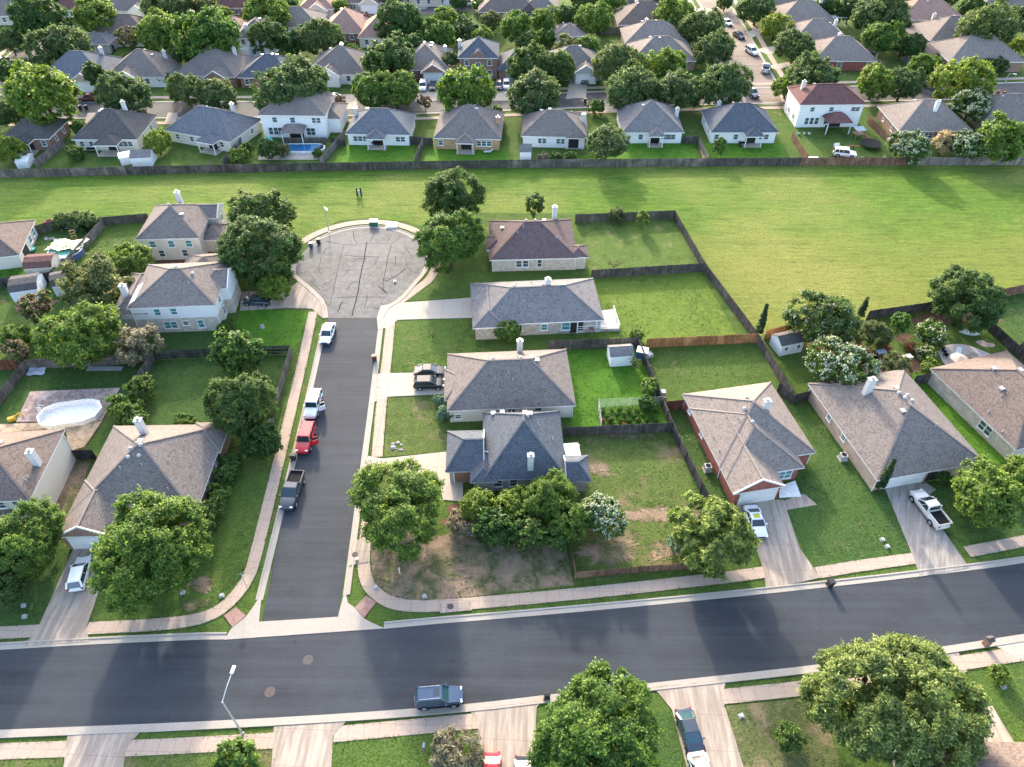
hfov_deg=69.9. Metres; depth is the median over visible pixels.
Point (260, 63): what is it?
house
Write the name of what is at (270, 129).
window
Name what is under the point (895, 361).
tree
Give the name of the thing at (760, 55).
kerb
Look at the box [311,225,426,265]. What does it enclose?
kerb
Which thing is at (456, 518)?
shrub
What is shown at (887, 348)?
shrub
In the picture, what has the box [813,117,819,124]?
window
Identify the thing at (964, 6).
tree
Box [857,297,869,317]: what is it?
cypress tree
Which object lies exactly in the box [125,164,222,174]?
wooden fence
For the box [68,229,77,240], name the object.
pool ladder
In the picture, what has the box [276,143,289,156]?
tree
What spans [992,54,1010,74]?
tree
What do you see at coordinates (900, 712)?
tree
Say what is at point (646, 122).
house
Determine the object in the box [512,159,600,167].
wooden fence
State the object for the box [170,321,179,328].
window
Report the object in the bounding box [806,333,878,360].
mulch bed
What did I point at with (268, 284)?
tree
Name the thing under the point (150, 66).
house
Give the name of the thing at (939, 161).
wooden fence
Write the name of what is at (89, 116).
driveway
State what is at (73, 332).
tree
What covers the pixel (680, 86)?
tree
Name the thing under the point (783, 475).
window
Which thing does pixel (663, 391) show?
rain barrel
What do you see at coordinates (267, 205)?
tree
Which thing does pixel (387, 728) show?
pavement
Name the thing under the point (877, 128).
wooden fence
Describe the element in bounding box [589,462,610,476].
bare ground
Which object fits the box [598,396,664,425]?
wire fence
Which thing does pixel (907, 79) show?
tree
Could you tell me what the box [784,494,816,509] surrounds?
garden path
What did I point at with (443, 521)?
mulch bed
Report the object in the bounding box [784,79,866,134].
house
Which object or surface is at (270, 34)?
tree
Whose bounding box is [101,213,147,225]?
wooden fence
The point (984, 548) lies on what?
pavement
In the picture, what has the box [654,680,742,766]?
driveway
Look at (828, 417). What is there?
window
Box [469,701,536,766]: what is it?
driveway
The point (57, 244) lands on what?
pool cover
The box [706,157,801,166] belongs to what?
wooden fence
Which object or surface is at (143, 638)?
kerb
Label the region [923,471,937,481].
doorway
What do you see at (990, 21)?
tree
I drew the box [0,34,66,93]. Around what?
street
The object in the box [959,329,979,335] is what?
garden bench
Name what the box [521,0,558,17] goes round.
house
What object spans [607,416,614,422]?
vegetable plant
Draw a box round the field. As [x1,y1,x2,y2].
[0,165,1023,335]
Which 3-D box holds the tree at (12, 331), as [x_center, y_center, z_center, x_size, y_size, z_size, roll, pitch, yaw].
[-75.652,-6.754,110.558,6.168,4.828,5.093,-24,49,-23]
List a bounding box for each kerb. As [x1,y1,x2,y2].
[0,632,226,649]
[0,634,1023,737]
[16,99,949,119]
[79,82,1023,102]
[256,324,322,599]
[291,263,327,318]
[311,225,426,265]
[343,324,382,594]
[383,266,427,317]
[384,556,1023,628]
[696,0,745,102]
[730,6,784,105]
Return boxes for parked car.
[0,56,12,62]
[65,555,91,591]
[242,294,272,306]
[319,322,335,343]
[413,363,445,377]
[413,375,443,390]
[428,81,436,90]
[481,751,501,766]
[494,79,502,89]
[502,78,510,88]
[513,755,530,766]
[675,706,705,755]
[687,749,709,766]
[722,18,732,25]
[732,31,745,39]
[743,504,767,538]
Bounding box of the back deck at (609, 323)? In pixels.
[578,305,619,332]
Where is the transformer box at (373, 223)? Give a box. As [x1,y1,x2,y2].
[369,219,378,226]
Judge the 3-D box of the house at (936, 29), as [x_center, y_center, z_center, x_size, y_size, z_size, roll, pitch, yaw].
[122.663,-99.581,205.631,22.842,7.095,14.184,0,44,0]
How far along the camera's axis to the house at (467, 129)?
159.25 m
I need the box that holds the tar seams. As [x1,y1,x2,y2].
[302,232,425,315]
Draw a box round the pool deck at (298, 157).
[258,149,318,159]
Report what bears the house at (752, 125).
on the lawn at (765, 150)
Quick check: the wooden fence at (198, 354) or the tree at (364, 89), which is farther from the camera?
the tree at (364, 89)
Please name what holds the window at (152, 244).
in the house at (180, 230)
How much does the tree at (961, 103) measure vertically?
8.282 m
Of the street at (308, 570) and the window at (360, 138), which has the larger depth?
the window at (360, 138)
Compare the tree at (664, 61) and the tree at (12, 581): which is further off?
the tree at (664, 61)
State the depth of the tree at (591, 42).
193.60 m
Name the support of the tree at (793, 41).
on the ground at (818, 142)
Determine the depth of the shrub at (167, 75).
184.09 m
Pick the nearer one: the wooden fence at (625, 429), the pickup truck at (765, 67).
the wooden fence at (625, 429)
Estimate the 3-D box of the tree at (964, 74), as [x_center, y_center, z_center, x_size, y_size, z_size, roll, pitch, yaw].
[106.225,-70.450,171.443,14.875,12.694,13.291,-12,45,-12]
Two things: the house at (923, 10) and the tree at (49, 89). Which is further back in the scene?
the house at (923, 10)
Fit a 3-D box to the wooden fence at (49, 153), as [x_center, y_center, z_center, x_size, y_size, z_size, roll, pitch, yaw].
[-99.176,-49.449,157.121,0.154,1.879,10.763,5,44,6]
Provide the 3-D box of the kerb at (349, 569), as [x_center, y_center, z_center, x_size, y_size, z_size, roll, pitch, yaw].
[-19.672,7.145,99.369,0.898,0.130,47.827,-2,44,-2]
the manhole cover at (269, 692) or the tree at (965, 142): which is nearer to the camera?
the manhole cover at (269, 692)
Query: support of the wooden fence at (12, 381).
on the lawn at (15, 399)
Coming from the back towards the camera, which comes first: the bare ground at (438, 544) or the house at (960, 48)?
the house at (960, 48)
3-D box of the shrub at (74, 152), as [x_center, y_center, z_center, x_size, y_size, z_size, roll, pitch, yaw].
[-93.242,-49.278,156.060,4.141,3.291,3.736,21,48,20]
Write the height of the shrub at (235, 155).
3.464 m
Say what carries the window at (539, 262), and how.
in the house at (530, 245)
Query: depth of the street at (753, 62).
198.47 m
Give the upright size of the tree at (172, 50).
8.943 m
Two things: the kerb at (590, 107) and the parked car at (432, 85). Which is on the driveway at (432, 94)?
the parked car at (432, 85)
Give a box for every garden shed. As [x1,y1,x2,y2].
[7,272,46,301]
[14,153,34,168]
[22,252,61,273]
[49,269,72,296]
[117,150,131,165]
[129,149,156,165]
[240,45,251,55]
[519,144,531,162]
[607,344,633,366]
[769,330,805,355]
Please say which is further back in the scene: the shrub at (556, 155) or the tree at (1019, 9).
the tree at (1019, 9)
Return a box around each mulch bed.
[155,252,246,263]
[440,503,599,533]
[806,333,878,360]
[856,353,920,372]
[893,333,913,341]
[910,312,1002,323]
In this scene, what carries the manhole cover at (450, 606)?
on the storm inlet at (461, 606)
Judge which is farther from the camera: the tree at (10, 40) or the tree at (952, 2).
the tree at (952, 2)
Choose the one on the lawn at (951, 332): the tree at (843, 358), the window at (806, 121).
the tree at (843, 358)
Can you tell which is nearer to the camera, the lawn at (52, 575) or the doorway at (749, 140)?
the lawn at (52, 575)
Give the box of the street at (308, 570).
[262,318,377,620]
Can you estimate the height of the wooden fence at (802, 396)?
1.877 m
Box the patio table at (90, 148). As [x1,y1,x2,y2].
[85,147,95,151]
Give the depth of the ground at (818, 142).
118.38 m
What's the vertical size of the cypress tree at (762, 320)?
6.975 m
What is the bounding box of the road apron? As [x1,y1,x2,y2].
[224,591,383,639]
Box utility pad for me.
[386,222,397,227]
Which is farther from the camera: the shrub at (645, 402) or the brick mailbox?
the shrub at (645, 402)
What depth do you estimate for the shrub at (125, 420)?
99.01 m
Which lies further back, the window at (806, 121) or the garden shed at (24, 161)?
the window at (806, 121)
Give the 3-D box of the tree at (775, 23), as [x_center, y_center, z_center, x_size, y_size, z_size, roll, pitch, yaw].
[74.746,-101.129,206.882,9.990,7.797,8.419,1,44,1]
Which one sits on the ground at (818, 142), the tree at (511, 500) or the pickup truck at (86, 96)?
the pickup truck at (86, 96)
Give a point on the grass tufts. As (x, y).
(586, 489)
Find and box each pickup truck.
[77,92,100,101]
[279,469,304,510]
[761,62,770,73]
[909,488,952,529]
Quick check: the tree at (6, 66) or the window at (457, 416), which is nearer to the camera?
the window at (457, 416)
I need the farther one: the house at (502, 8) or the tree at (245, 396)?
the house at (502, 8)
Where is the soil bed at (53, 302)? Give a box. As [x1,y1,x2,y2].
[41,278,123,311]
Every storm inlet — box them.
[349,538,370,565]
[440,601,471,612]
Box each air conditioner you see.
[702,463,712,473]
[836,452,848,462]
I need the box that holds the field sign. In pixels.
[356,188,361,195]
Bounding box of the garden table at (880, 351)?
[875,349,887,356]
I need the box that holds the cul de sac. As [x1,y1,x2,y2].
[296,228,424,317]
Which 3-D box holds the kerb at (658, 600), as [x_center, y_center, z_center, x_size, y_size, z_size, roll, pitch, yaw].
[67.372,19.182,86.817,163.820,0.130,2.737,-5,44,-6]
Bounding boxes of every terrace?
[779,481,800,497]
[939,344,988,364]
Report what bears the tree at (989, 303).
on the lawn at (951, 332)
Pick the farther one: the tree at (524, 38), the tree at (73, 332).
the tree at (524, 38)
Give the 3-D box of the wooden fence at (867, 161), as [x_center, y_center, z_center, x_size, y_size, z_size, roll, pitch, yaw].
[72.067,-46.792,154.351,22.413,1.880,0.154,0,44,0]
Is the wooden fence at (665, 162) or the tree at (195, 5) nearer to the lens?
the wooden fence at (665, 162)
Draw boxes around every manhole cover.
[264,686,274,696]
[303,655,312,664]
[447,603,453,608]
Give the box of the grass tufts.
[0,223,1023,766]
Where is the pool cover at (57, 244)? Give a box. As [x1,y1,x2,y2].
[44,238,88,250]
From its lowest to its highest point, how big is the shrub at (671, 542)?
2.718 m
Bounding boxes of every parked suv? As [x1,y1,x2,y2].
[295,421,318,453]
[303,388,325,418]
[414,682,462,710]
[418,78,427,90]
[581,80,588,83]
[745,44,758,55]
[748,87,759,98]
[833,146,856,157]
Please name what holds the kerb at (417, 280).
on the ground at (818, 142)
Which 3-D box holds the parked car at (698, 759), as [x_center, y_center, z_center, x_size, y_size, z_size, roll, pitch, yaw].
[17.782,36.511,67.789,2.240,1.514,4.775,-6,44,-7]
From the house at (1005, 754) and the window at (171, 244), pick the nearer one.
the house at (1005, 754)
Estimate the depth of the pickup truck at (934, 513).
88.91 m
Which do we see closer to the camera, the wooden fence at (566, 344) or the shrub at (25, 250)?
the wooden fence at (566, 344)
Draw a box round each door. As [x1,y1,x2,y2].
[17,161,24,167]
[66,537,99,548]
[74,83,94,91]
[121,157,127,164]
[136,159,142,165]
[319,78,338,86]
[361,6,376,13]
[423,74,442,82]
[453,472,469,481]
[576,75,594,83]
[616,358,622,365]
[736,488,778,505]
[785,346,792,354]
[883,473,925,488]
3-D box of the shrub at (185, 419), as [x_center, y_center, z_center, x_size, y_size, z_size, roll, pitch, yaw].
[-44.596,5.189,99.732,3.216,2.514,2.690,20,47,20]
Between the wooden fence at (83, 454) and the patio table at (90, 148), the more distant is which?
the patio table at (90, 148)
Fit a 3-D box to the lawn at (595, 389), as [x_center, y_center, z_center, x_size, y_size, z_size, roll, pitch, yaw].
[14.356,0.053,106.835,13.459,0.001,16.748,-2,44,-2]
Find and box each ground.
[0,0,1023,766]
[184,598,212,610]
[185,576,212,593]
[406,532,480,563]
[447,544,559,586]
[573,528,643,568]
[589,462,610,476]
[605,433,644,440]
[619,504,669,522]
[645,537,682,560]
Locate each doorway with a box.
[27,142,35,149]
[290,132,304,137]
[373,140,382,144]
[461,144,470,149]
[568,139,578,147]
[569,322,582,332]
[745,138,755,142]
[825,123,839,126]
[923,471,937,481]
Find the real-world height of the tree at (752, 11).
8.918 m
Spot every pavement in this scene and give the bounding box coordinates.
[0,625,38,638]
[0,741,66,759]
[8,103,950,125]
[31,77,1023,100]
[87,312,316,634]
[125,732,272,756]
[289,220,418,249]
[333,714,477,741]
[357,516,764,611]
[371,323,394,456]
[395,263,439,302]
[535,695,542,706]
[688,0,734,102]
[722,674,871,703]
[734,0,783,77]
[814,553,915,577]
[952,649,1023,669]
[963,535,1023,556]
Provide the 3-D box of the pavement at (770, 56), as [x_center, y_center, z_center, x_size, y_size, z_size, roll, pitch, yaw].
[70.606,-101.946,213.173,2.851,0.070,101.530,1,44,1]
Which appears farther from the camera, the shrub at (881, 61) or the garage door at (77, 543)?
the shrub at (881, 61)
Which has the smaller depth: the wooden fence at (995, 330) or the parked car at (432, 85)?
the wooden fence at (995, 330)
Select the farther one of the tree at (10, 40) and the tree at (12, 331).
the tree at (10, 40)
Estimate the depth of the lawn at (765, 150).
159.60 m
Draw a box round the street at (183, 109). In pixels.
[17,83,1023,118]
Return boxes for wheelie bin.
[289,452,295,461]
[371,354,376,361]
[543,688,550,699]
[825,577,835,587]
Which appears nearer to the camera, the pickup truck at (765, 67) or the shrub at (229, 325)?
the shrub at (229, 325)
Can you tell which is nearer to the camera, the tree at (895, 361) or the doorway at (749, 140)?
the tree at (895, 361)
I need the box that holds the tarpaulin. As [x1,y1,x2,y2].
[26,367,47,375]
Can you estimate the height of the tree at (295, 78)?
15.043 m
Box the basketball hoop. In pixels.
[830,143,839,157]
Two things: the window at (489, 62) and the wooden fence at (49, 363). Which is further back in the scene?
the window at (489, 62)
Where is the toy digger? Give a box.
[7,412,23,421]
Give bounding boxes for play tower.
[851,126,869,138]
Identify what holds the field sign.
on the field
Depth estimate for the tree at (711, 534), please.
81.03 m
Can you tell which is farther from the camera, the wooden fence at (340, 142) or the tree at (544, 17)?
the tree at (544, 17)
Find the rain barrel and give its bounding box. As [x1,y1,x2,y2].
[660,389,665,397]
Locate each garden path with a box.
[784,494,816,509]
[946,650,966,672]
[968,706,1013,741]
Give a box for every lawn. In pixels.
[0,227,92,299]
[0,267,24,287]
[0,362,143,459]
[0,545,70,625]
[0,757,63,766]
[17,293,228,361]
[47,457,90,543]
[62,215,148,296]
[90,315,319,621]
[124,749,271,766]
[150,352,288,436]
[228,309,307,349]
[331,730,478,766]
[332,145,417,165]
[371,533,573,599]
[372,533,439,584]
[384,396,445,456]
[390,322,469,372]
[405,264,489,300]
[422,148,509,164]
[566,270,735,349]
[567,347,667,426]
[568,432,728,584]
[569,142,696,162]
[585,216,695,274]
[648,343,774,410]
[655,712,684,766]
[669,409,726,504]
[705,142,786,160]
[726,698,841,766]
[766,301,1021,392]
[784,403,910,566]
[911,373,1005,463]
[932,485,1023,544]
[993,663,1023,741]
[1001,293,1023,341]
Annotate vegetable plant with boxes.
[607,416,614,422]
[625,406,632,412]
[635,417,641,422]
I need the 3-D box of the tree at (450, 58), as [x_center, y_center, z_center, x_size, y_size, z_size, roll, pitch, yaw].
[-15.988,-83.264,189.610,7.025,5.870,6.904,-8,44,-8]
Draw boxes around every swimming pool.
[36,399,102,429]
[47,246,84,260]
[284,143,324,153]
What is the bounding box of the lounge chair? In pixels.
[956,346,961,353]
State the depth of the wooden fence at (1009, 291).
121.55 m
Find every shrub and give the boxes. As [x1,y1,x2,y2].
[22,244,29,255]
[23,58,35,64]
[49,266,61,271]
[50,212,72,229]
[62,209,83,229]
[64,145,85,160]
[67,120,85,134]
[73,210,102,232]
[103,393,145,423]
[121,372,154,401]
[121,408,148,425]
[155,72,169,83]
[172,412,197,424]
[190,535,213,549]
[200,493,227,520]
[201,513,219,534]
[206,482,232,501]
[211,735,261,766]
[213,464,238,486]
[216,319,235,335]
[217,452,242,468]
[227,145,248,163]
[240,142,253,152]
[311,147,322,157]
[347,43,362,50]
[428,723,487,766]
[432,394,446,406]
[436,405,454,420]
[444,506,478,539]
[470,504,518,547]
[491,104,502,110]
[509,509,547,551]
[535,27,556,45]
[537,150,548,159]
[541,519,574,553]
[549,151,562,161]
[564,150,577,158]
[586,99,605,113]
[629,329,644,340]
[637,394,655,411]
[640,377,660,395]
[666,535,685,557]
[773,719,807,752]
[874,57,884,65]
[875,342,892,350]
[902,341,916,352]
[914,343,938,360]
[915,317,948,345]
[919,355,939,374]
[933,471,952,485]
[980,57,994,73]
[988,663,1013,685]
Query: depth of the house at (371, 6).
224.87 m
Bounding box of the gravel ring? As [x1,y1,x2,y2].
[976,340,994,346]
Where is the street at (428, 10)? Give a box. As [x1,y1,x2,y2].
[328,5,475,19]
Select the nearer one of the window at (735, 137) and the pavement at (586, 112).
the window at (735, 137)
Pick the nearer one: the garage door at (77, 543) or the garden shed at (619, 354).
the garage door at (77, 543)
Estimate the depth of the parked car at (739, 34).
209.61 m
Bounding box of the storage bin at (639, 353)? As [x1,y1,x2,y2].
[635,346,648,359]
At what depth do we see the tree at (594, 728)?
62.43 m
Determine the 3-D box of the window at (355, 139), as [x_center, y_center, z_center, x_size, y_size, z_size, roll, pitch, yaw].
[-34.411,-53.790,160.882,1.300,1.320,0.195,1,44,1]
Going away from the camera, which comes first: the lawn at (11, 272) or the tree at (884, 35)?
the lawn at (11, 272)
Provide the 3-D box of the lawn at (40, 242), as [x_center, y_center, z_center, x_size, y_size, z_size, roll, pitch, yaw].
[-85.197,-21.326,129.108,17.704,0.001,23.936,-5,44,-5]
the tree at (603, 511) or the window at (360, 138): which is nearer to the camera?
the tree at (603, 511)
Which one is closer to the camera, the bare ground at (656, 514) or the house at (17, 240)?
the bare ground at (656, 514)
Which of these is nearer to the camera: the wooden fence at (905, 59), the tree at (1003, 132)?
the tree at (1003, 132)
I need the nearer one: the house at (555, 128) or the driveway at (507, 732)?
the driveway at (507, 732)
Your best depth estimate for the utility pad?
137.57 m
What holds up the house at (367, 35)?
on the ground at (818, 142)
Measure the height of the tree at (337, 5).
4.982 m
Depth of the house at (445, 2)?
230.78 m
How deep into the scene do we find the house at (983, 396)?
99.74 m
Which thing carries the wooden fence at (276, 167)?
on the field
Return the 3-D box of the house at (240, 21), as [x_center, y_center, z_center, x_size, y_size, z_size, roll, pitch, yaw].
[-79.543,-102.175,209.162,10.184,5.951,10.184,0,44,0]
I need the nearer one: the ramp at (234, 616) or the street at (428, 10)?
the ramp at (234, 616)
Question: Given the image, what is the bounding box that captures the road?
[0,563,1023,729]
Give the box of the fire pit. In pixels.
[967,352,978,358]
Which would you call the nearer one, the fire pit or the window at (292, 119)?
the fire pit
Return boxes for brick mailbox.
[982,635,995,646]
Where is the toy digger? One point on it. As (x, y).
(11, 418)
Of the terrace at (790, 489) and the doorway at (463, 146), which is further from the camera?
the doorway at (463, 146)
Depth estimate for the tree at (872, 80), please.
174.11 m
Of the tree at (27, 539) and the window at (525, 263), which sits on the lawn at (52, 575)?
the tree at (27, 539)
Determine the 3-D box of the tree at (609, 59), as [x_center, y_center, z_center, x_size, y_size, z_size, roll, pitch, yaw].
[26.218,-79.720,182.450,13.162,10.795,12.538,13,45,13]
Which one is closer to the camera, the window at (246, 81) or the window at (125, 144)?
the window at (125, 144)
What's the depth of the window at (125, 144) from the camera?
159.00 m
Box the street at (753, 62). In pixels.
[699,0,782,105]
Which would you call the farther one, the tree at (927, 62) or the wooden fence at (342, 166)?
the tree at (927, 62)
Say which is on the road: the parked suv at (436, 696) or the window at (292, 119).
the parked suv at (436, 696)
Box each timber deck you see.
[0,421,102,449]
[16,388,120,422]
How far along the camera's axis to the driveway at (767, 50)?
203.15 m
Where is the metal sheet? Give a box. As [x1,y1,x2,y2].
[86,366,123,370]
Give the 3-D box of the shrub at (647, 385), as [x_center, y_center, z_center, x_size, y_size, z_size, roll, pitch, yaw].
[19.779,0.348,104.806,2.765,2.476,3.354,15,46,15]
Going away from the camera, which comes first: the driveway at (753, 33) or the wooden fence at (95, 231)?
the wooden fence at (95, 231)
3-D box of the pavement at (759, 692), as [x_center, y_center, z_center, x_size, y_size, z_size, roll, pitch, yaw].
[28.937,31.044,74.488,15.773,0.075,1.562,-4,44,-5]
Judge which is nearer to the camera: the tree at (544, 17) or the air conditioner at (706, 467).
the air conditioner at (706, 467)
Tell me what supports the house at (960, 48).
on the ground at (818, 142)
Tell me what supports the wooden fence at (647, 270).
on the lawn at (674, 307)
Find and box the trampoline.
[860,138,881,149]
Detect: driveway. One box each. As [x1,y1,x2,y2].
[24,548,98,645]
[63,732,139,766]
[85,113,95,122]
[165,113,177,121]
[240,282,326,317]
[271,722,345,766]
[346,95,357,109]
[364,452,462,501]
[370,372,443,403]
[377,298,471,329]
[415,83,436,101]
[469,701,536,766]
[493,81,513,100]
[566,81,586,98]
[604,101,616,111]
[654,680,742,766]
[695,8,711,13]
[738,500,819,589]
[746,28,760,37]
[757,45,782,54]
[771,62,792,69]
[885,483,968,576]
[996,639,1023,657]
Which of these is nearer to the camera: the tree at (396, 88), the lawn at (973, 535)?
the lawn at (973, 535)
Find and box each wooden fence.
[0,167,127,177]
[0,272,50,286]
[0,360,20,369]
[0,362,27,405]
[22,352,153,368]
[33,138,65,168]
[34,217,103,233]
[53,219,104,271]
[71,449,96,459]
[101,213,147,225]
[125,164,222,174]
[136,352,154,374]
[151,345,291,359]
[220,163,319,172]
[221,139,241,164]
[268,346,291,424]
[284,137,326,142]
[319,130,344,164]
[319,161,414,170]
[330,138,345,145]
[409,136,432,145]
[414,138,422,161]
[414,160,511,168]
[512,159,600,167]
[548,337,638,349]
[563,422,672,436]
[569,542,575,578]
[575,210,674,222]
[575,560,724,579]
[591,263,704,278]
[596,27,617,33]
[600,158,706,166]
[636,339,673,422]
[646,334,757,347]
[666,400,684,409]
[672,422,710,502]
[674,210,757,333]
[682,136,699,143]
[698,137,708,157]
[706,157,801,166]
[756,333,793,392]
[764,325,796,339]
[777,383,794,403]
[791,131,808,158]
[792,391,810,403]
[800,157,907,165]
[866,302,934,319]
[867,115,901,156]
[893,44,910,65]
[906,157,1023,165]
[914,374,931,383]
[940,285,1023,308]
[980,318,1023,362]
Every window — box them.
[0,502,8,509]
[40,141,47,146]
[78,141,85,146]
[122,141,128,146]
[127,141,133,146]
[148,241,156,247]
[152,309,162,315]
[157,250,166,257]
[163,321,171,329]
[166,240,176,247]
[169,308,178,315]
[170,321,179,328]
[181,249,188,256]
[182,321,190,325]
[184,240,193,247]
[196,319,206,328]
[222,304,226,315]
[244,79,249,84]
[268,127,273,134]
[271,117,277,122]
[273,127,278,134]
[289,117,295,122]
[306,128,311,135]
[311,117,317,123]
[311,128,316,135]
[315,117,321,123]
[352,136,358,141]
[357,136,363,141]
[395,136,400,142]
[400,136,405,142]
[438,140,443,145]
[454,414,461,419]
[464,60,469,65]
[475,62,481,77]
[476,141,481,146]
[481,141,486,146]
[486,141,491,146]
[487,60,491,65]
[494,481,502,487]
[508,480,517,486]
[515,260,521,267]
[522,260,528,267]
[536,260,542,267]
[540,324,547,330]
[556,138,561,144]
[560,323,570,330]
[638,134,643,139]
[670,134,675,139]
[733,134,738,139]
[763,134,769,139]
[778,470,792,479]
[803,117,809,124]
[808,117,814,124]
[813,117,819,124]
[825,414,831,423]
[839,433,845,443]
[976,419,986,430]
[981,425,993,438]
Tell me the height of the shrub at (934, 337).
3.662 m
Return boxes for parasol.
[950,353,967,361]
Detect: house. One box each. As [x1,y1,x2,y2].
[0,0,12,24]
[0,219,37,269]
[0,428,76,526]
[3,114,70,155]
[49,46,123,91]
[57,0,80,16]
[60,416,231,548]
[71,100,157,156]
[81,0,147,16]
[88,31,118,53]
[95,13,149,46]
[107,48,182,86]
[115,253,241,332]
[135,190,230,259]
[164,101,261,155]
[177,46,254,86]
[217,0,272,16]
[218,14,244,28]
[234,17,280,56]
[237,53,296,87]
[257,90,347,143]
[272,6,326,32]
[301,0,338,19]
[309,42,374,86]
[329,6,368,41]
[345,106,415,149]
[346,0,385,13]
[357,13,398,47]
[401,0,441,6]
[409,41,452,82]
[433,104,504,154]
[442,0,469,5]
[444,338,575,422]
[445,410,591,492]
[457,36,529,80]
[470,276,603,339]
[478,0,535,20]
[486,204,588,271]
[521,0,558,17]
[521,108,586,148]
[546,45,600,83]
[553,22,585,44]
[613,0,667,33]
[616,0,662,6]
[616,100,683,147]
[620,17,688,43]
[626,36,696,70]
[682,381,815,505]
[701,100,778,147]
[763,0,795,13]
[771,0,847,25]
[777,18,844,53]
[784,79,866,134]
[801,32,878,70]
[808,369,977,490]
[876,99,972,141]
[893,742,1023,766]
[898,0,960,27]
[900,12,964,43]
[921,32,1023,71]
[927,350,1023,458]
[961,93,1023,130]
[983,0,1023,6]
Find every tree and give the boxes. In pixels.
[0,26,26,54]
[0,56,81,125]
[0,58,14,82]
[0,99,21,126]
[0,135,27,163]
[0,323,32,349]
[0,337,30,363]
[0,494,67,586]
[0,553,27,607]
[4,0,74,35]
[13,289,53,324]
[20,22,94,67]
[29,299,127,368]
[54,249,134,310]
[71,0,117,31]
[82,59,104,85]
[82,484,213,617]
[91,68,153,112]
[108,241,155,277]
[112,25,138,50]
[113,323,164,366]
[134,5,179,52]
[138,0,187,21]
[142,127,172,153]
[164,71,204,105]
[167,30,200,62]
[169,4,241,61]
[179,0,217,17]
[191,76,237,109]
[200,370,278,439]
[206,326,267,378]
[214,213,304,287]
[215,4,234,16]
[226,188,297,229]
[238,421,283,458]
[242,0,292,29]
[246,15,285,51]
[249,53,332,110]
[256,137,279,159]
[256,273,291,300]
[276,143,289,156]
[278,24,309,57]
[283,0,300,5]
[297,16,346,55]
[331,0,349,11]
[334,94,345,102]
[346,456,444,562]
[349,70,386,107]
[359,29,415,78]
[361,11,370,17]
[371,69,419,109]
[372,0,423,38]
[378,0,401,5]
[402,30,428,47]
[412,207,487,274]
[416,94,432,110]
[418,165,488,224]
[420,16,455,46]
[432,5,457,27]
[435,64,497,112]
[441,50,458,65]
[448,63,460,79]
[449,0,467,11]
[453,13,478,43]
[458,487,502,521]
[470,23,493,39]
[471,0,483,9]
[479,9,501,30]
[493,320,521,342]
[493,484,527,520]
[499,9,533,45]
[505,39,551,82]
[505,65,560,114]
[515,29,540,52]
[520,466,577,519]
[525,192,544,218]
[525,656,664,766]
[531,4,560,32]
[537,49,576,84]
[541,496,590,542]
[551,33,577,49]
[556,2,579,23]
[571,0,598,10]
[572,0,614,36]
[576,35,600,51]
[579,490,627,539]
[586,123,630,158]
[590,43,643,80]
[603,57,660,109]
[604,0,627,10]
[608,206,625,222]
[608,259,618,268]
[612,5,624,18]
[629,357,641,368]
[636,209,649,228]
[639,45,688,79]
[652,0,695,27]
[655,67,706,108]
[665,490,762,581]
[677,6,725,44]
[692,26,736,66]
[700,61,754,105]
[711,137,727,157]
[716,0,732,10]
[735,0,776,25]
[754,303,768,333]
[759,11,795,39]
[770,74,790,98]
[773,27,816,63]
[781,289,864,350]
[786,49,840,88]
[796,631,995,766]
[802,335,880,385]
[816,0,842,18]
[834,0,860,23]
[849,0,913,30]
[853,319,894,348]
[856,62,897,99]
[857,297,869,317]
[859,20,905,56]
[875,458,896,492]
[879,65,929,101]
[880,350,912,377]
[886,128,931,165]
[890,19,912,32]
[890,311,912,333]
[896,31,927,57]
[906,52,943,81]
[926,261,1009,334]
[928,54,997,100]
[930,129,954,154]
[944,0,958,5]
[947,86,992,122]
[948,128,993,159]
[950,454,1023,530]
[951,0,1023,43]
[956,0,986,14]
[975,110,1023,162]
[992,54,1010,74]
[998,453,1023,485]
[1002,3,1023,33]
[1008,36,1023,53]
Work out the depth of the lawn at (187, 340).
114.02 m
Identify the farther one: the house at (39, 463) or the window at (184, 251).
the window at (184, 251)
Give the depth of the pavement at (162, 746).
70.53 m
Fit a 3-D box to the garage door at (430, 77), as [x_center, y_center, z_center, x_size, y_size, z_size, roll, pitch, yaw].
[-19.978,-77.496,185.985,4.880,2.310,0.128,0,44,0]
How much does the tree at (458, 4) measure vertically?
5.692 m
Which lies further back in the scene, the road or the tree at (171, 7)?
the tree at (171, 7)
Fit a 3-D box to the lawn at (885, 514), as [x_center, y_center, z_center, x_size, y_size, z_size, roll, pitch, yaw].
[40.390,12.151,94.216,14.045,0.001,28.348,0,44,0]
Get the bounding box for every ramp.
[224,607,245,626]
[355,596,375,616]
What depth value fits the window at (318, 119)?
161.49 m

